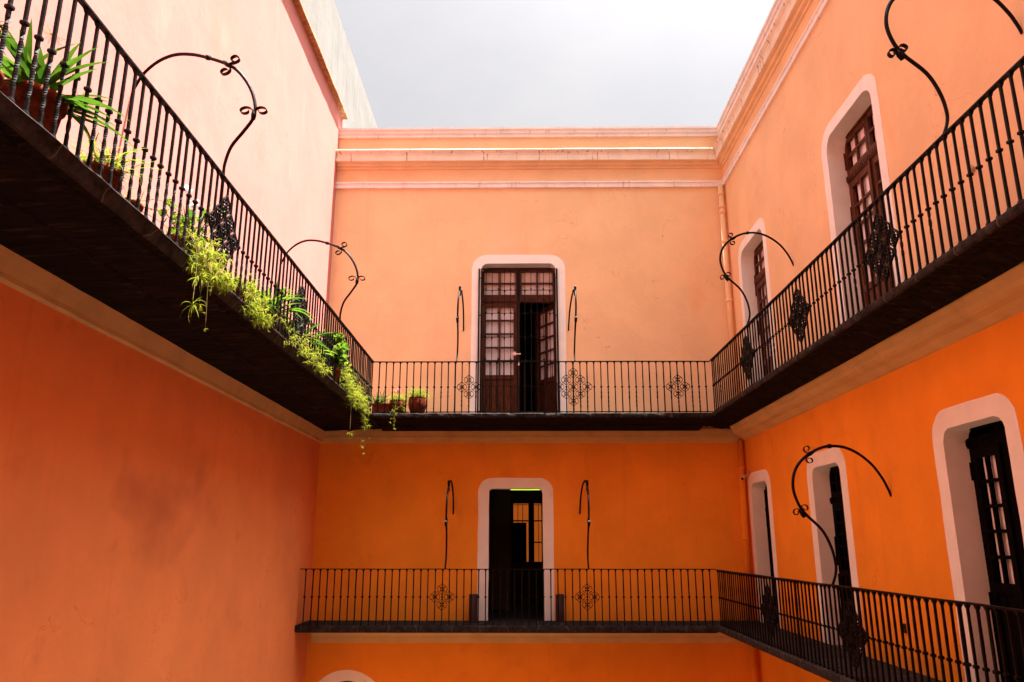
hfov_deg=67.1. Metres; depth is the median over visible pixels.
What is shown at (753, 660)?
downpipe
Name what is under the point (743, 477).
security camera
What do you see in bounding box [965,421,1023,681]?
door
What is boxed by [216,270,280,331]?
potted plant
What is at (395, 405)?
potted plant
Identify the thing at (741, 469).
downpipe
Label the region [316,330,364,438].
potted plant
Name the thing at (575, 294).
scroll brace
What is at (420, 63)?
sky
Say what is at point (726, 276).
scroll brace
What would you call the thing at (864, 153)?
door
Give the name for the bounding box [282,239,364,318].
scroll brace
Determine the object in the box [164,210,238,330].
potted plant
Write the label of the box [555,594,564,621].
cylindrical bin
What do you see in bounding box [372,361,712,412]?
railing
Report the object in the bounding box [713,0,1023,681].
wall
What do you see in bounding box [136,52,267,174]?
scroll brace
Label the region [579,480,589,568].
scroll brace
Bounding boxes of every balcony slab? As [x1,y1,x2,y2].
[0,91,380,430]
[294,620,718,632]
[372,413,711,430]
[705,199,1023,428]
[708,621,942,681]
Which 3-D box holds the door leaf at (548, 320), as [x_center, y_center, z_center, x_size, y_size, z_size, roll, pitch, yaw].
[0.744,0.530,16.353,0.073,2.583,0.785,9,-17,-31]
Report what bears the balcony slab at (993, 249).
attached to the wall at (830, 125)
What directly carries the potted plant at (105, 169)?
on the balcony slab at (69, 216)
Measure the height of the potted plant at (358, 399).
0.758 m
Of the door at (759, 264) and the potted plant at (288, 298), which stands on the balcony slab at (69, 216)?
the potted plant at (288, 298)
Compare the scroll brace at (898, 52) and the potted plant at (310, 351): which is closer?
the scroll brace at (898, 52)
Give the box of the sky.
[334,0,774,127]
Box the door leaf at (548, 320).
[535,303,556,412]
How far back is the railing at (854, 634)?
8.05 m
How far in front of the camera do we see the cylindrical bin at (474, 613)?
14.25 m
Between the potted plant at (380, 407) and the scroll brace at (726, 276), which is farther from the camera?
the potted plant at (380, 407)
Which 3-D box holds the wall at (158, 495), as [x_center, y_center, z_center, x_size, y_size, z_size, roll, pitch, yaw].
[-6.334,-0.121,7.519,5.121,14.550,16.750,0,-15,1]
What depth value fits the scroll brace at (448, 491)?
13.94 m
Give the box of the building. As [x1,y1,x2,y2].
[301,0,377,127]
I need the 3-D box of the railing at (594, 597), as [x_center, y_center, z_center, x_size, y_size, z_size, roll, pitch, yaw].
[-0.082,4.535,13.710,7.434,0.955,0.051,0,-15,1]
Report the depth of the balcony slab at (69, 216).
6.33 m
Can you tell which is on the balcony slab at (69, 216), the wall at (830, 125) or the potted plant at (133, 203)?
the potted plant at (133, 203)
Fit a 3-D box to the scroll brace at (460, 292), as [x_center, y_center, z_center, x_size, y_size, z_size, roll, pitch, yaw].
[-1.005,-0.220,15.102,0.094,1.486,1.546,0,-15,1]
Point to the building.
(324, 19)
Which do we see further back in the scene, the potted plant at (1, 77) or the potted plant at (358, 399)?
the potted plant at (358, 399)
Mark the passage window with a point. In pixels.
(519, 529)
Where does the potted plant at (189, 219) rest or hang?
on the balcony slab at (69, 216)
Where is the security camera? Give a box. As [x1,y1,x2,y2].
[741,470,752,479]
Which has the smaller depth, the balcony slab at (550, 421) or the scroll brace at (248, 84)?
the scroll brace at (248, 84)
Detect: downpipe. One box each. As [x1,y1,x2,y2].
[718,184,737,396]
[737,441,752,620]
[749,645,757,681]
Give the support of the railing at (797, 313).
on the balcony slab at (993, 249)
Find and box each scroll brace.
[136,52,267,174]
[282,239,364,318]
[444,480,453,568]
[456,286,463,360]
[568,285,576,360]
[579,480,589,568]
[719,231,793,322]
[791,444,891,584]
[884,0,1022,133]
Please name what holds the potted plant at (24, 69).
on the balcony slab at (69, 216)
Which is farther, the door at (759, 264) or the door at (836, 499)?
the door at (759, 264)
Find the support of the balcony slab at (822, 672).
attached to the wall at (830, 125)
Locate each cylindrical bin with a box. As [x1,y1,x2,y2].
[469,594,477,621]
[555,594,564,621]
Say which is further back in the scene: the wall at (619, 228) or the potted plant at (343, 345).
the wall at (619, 228)
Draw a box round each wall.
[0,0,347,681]
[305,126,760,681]
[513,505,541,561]
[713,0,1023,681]
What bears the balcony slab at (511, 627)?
attached to the wall at (619, 228)
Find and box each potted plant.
[0,18,133,147]
[0,21,13,85]
[58,126,157,193]
[122,184,195,257]
[158,184,224,263]
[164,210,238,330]
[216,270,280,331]
[245,291,276,312]
[255,280,311,356]
[283,315,302,341]
[288,317,335,363]
[293,333,317,366]
[307,329,334,377]
[313,343,341,370]
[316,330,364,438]
[337,362,361,403]
[348,379,370,453]
[371,390,389,413]
[387,388,408,430]
[401,383,436,411]
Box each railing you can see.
[0,0,374,413]
[300,568,715,624]
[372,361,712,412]
[709,56,1023,410]
[716,569,1023,681]
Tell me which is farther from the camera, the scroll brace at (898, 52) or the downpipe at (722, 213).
the downpipe at (722, 213)
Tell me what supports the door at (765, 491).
in the wall at (830, 125)
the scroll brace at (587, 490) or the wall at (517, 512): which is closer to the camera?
the scroll brace at (587, 490)
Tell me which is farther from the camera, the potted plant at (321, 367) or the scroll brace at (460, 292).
the scroll brace at (460, 292)
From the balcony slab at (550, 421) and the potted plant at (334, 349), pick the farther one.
the balcony slab at (550, 421)
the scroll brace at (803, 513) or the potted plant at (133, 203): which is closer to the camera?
the potted plant at (133, 203)
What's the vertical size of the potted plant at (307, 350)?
0.809 m
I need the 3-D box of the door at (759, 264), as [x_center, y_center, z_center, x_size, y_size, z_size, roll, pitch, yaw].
[4.828,-0.369,14.328,0.132,3.315,1.530,0,-15,1]
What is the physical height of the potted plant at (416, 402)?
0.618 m
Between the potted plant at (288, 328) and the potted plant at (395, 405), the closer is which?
the potted plant at (288, 328)
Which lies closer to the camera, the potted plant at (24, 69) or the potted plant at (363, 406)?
the potted plant at (24, 69)
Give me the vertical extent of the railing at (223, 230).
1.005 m
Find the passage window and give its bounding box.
[513,503,542,561]
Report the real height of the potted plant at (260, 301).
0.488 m
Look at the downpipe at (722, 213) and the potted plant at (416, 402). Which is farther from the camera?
the downpipe at (722, 213)
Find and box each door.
[754,240,771,375]
[764,484,777,622]
[829,466,856,647]
[843,104,895,306]
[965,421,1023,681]

